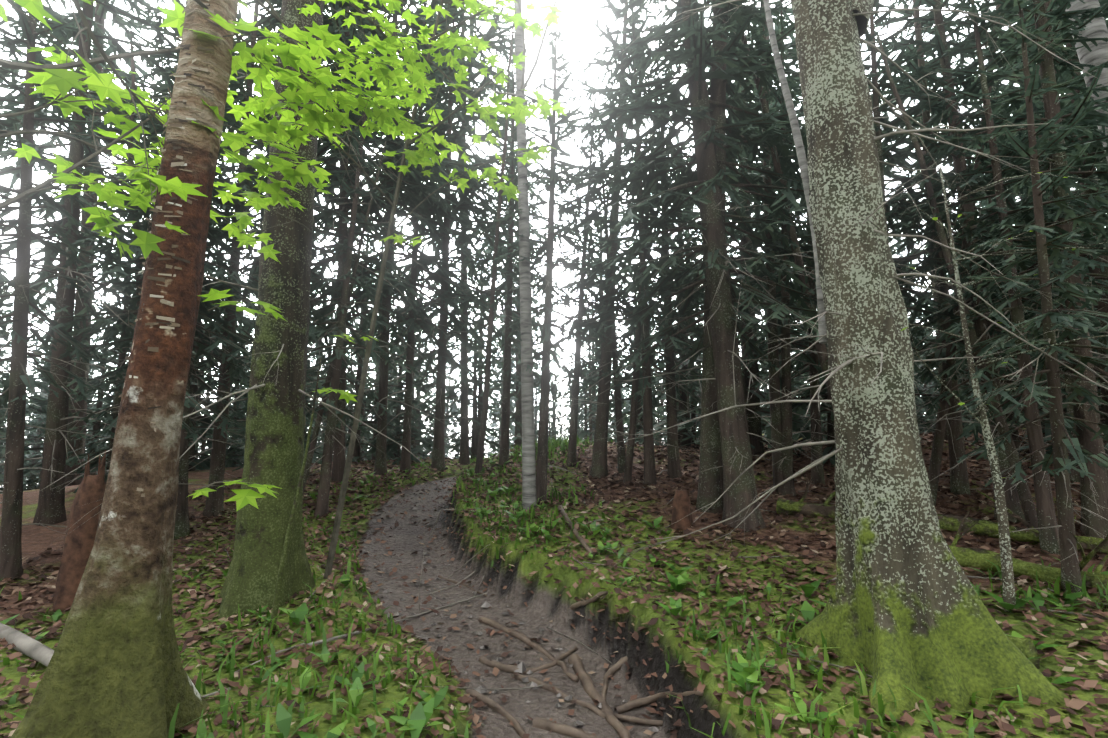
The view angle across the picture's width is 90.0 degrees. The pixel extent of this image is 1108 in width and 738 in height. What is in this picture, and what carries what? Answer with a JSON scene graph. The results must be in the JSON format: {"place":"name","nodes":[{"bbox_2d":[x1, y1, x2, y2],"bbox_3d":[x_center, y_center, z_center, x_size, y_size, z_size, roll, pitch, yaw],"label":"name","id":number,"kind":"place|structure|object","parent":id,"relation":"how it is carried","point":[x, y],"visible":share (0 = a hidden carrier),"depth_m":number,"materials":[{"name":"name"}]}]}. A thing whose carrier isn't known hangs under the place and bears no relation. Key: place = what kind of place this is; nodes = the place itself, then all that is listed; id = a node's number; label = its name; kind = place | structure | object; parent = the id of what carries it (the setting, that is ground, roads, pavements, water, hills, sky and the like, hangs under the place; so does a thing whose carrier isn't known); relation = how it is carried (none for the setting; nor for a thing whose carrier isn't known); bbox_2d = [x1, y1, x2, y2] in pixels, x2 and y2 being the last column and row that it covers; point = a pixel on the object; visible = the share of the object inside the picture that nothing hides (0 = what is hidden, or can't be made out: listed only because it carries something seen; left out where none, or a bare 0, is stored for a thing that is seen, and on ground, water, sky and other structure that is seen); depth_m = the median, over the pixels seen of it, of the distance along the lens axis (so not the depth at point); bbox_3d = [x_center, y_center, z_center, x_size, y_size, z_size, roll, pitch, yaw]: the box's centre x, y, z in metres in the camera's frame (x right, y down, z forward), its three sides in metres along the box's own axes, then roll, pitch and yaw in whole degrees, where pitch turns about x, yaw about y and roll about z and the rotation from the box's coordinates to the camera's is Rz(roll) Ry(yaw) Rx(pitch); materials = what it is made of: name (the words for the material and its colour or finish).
{"place":"outdoors","nodes":[
{"label":"outdoors","id":0,"kind":"place"},
{"bbox_2d":[0,0,1106,488],"label":"sky","id":1,"kind":"structure","parent":0,"point":[577,29],"materials":[{"name":"white"}]},
{"bbox_2d":[0,424,1107,737],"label":"ground","id":2,"kind":"structure","parent":0,"point":[546,602],"depth_m":3.80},
{"bbox_2d":[0,623,53,665],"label":"fallen branch","id":3,"kind":"object","parent":2,"relation":"on","point":[32,648],"visible":0.71,"depth_m":3.33,"materials":[{"name":"white wood"}]},
{"bbox_2d":[52,450,105,611],"bbox_3d":[-3.585,1.270,4.204,0.318,1.293,0.297,0,-7,-1],"label":"broken stub","id":4,"kind":"object","parent":2,"relation":"on","point":[78,543],"visible":0.69,"depth_m":4.15,"materials":[{"name":"brown wood"}]},
{"bbox_2d":[11,0,238,737],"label":"birch trunk","id":5,"kind":"object","parent":2,"relation":"on","point":[114,668],"visible":1,"depth_m":2.41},
{"bbox_2d":[108,0,223,498],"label":"trunk bark flakes","id":6,"kind":"object","parent":5,"relation":"attached to","point":[173,164],"visible":0.54,"depth_m":2.58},
{"bbox_2d":[41,1,440,634],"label":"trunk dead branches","id":7,"kind":"object","parent":2,"relation":"on","point":[283,559],"visible":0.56,"depth_m":3.91,"materials":[{"name":"grey wood"}]},
{"bbox_2d":[218,0,323,618],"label":"mossy tree trunk","id":8,"kind":"object","parent":2,"relation":"on","point":[274,437],"visible":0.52,"depth_m":4.26,"materials":[{"name":"green plant"}]},
{"bbox_2d":[0,0,567,578],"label":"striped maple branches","id":9,"kind":"object","parent":2,"relation":"on","point":[58,80],"visible":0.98,"depth_m":3.42,"materials":[{"name":"green plant"}]},
{"bbox_2d":[307,527,486,645],"bbox_3d":[-1.089,1.549,4.084,0.308,0.702,1.685,-4,-8,29],"label":"long twig","id":10,"kind":"object","parent":2,"relation":"on","point":[345,635],"visible":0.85,"depth_m":4.23,"materials":[{"name":"brown wood"}]},
{"bbox_2d":[2,176,984,485],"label":"conifer trees","id":11,"kind":"object","parent":2,"relation":"on","point":[496,424],"depth_m":41.62,"materials":[{"name":"green plant"}]},
{"bbox_2d":[366,480,658,731],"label":"pebbles","id":12,"kind":"object","parent":2,"relation":"on","point":[522,666],"visible":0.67,"depth_m":3.92,"materials":[{"name":"grey stone"}]},
{"bbox_2d":[477,0,560,508],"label":"white birch","id":13,"kind":"object","parent":2,"relation":"on","point":[529,497],"visible":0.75,"depth_m":6.20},
{"bbox_2d":[24,0,1073,530],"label":"dead snags","id":14,"kind":"object","parent":2,"relation":"on","point":[934,474],"visible":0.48,"depth_m":6.12,"materials":[{"name":"grey wood"}]},
{"bbox_2d":[0,0,1107,592],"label":"conifer trees","id":15,"kind":"object","parent":2,"relation":"on","point":[1054,98],"visible":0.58,"depth_m":6.04,"materials":[{"name":"green plant"}]},
{"bbox_2d":[0,0,1107,493],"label":"conifer trees","id":16,"kind":"object","parent":2,"relation":"on","point":[36,404],"visible":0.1,"depth_m":15.67,"materials":[{"name":"green plant"}]},
{"bbox_2d":[0,435,1107,737],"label":"grass","id":17,"kind":"structure","parent":2,"relation":"on","point":[388,677],"depth_m":2.97,"materials":[{"name":"green plant"}]},
{"bbox_2d":[0,440,1107,737],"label":"herb plants","id":18,"kind":"object","parent":2,"relation":"on","point":[742,674],"visible":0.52,"depth_m":3.03,"materials":[{"name":"green plant"}]},
{"bbox_2d":[0,430,1107,737],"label":"leaf litter","id":19,"kind":"object","parent":2,"relation":"on","point":[1074,702],"visible":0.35,"depth_m":3.99,"materials":[{"name":"plant"}]},
{"bbox_2d":[438,574,703,737],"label":"tree roots","id":20,"kind":"object","parent":2,"relation":"on","point":[605,711],"visible":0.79,"depth_m":3.07,"materials":[{"name":"wood"}]},
{"bbox_2d":[557,505,594,555],"bbox_3d":[0.176,1.469,5.136,0.066,0.247,1.367,1,-7,-10],"label":"stick","id":21,"kind":"object","parent":2,"relation":"on","point":[581,539],"visible":0.94,"depth_m":4.95,"materials":[{"name":"grey wood"}]},
{"bbox_2d":[671,490,692,530],"bbox_3d":[1.184,1.343,5.128,0.207,0.430,0.198,-2,-7,19],"label":"stump","id":22,"kind":"object","parent":2,"relation":"on","point":[681,508],"visible":0.71,"depth_m":5.08,"materials":[{"name":"brown wood"}]},
{"bbox_2d":[573,0,1107,586],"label":"dead branches","id":23,"kind":"object","parent":2,"relation":"on","point":[863,10],"visible":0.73,"depth_m":2.90,"materials":[{"name":"grey plant"}]},
{"bbox_2d":[790,0,1071,723],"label":"trunk","id":24,"kind":"object","parent":2,"relation":"on","point":[904,605],"visible":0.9,"depth_m":2.69,"materials":[{"name":"grey plant"}]},
{"bbox_2d":[763,0,826,343],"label":"pale stem","id":25,"kind":"object","parent":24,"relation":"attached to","point":[798,141],"visible":0.69,"depth_m":3.42,"materials":[{"name":"white wood"}]},
{"bbox_2d":[776,476,1107,553],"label":"long log","id":26,"kind":"object","parent":2,"relation":"on","point":[981,527],"visible":0.4,"depth_m":4.62,"materials":[{"name":"green plant"}]},
{"bbox_2d":[804,128,1107,612],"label":"sapling","id":27,"kind":"object","parent":2,"relation":"on","point":[1008,587],"visible":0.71,"depth_m":3.36,"materials":[{"name":"grey plant"}]},
{"bbox_2d":[901,172,1075,477],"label":"leaves","id":28,"kind":"object","parent":27,"relation":"attached to","point":[936,218],"visible":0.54,"depth_m":3.34,"materials":[{"name":"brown plant"}]},
{"bbox_2d":[1007,636,1039,668],"bbox_3d":[2.086,1.322,2.629,0.220,0.177,0.321,5,-9,-36],"label":"mossy rock","id":29,"kind":"object","parent":2,"relation":"on","point":[1026,647],"visible":0.08,"depth_m":2.51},
{"bbox_2d":[948,509,1107,591],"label":"mossy log","id":30,"kind":"object","parent":2,"relation":"on","point":[971,557],"visible":0.69,"depth_m":3.61,"materials":[{"name":"green plant"}]},
{"bbox_2d":[1065,0,1107,161],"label":"leaning birch","id":31,"kind":"object","parent":2,"relation":"on","point":[1097,55],"visible":0.5,"depth_m":5.16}
]}

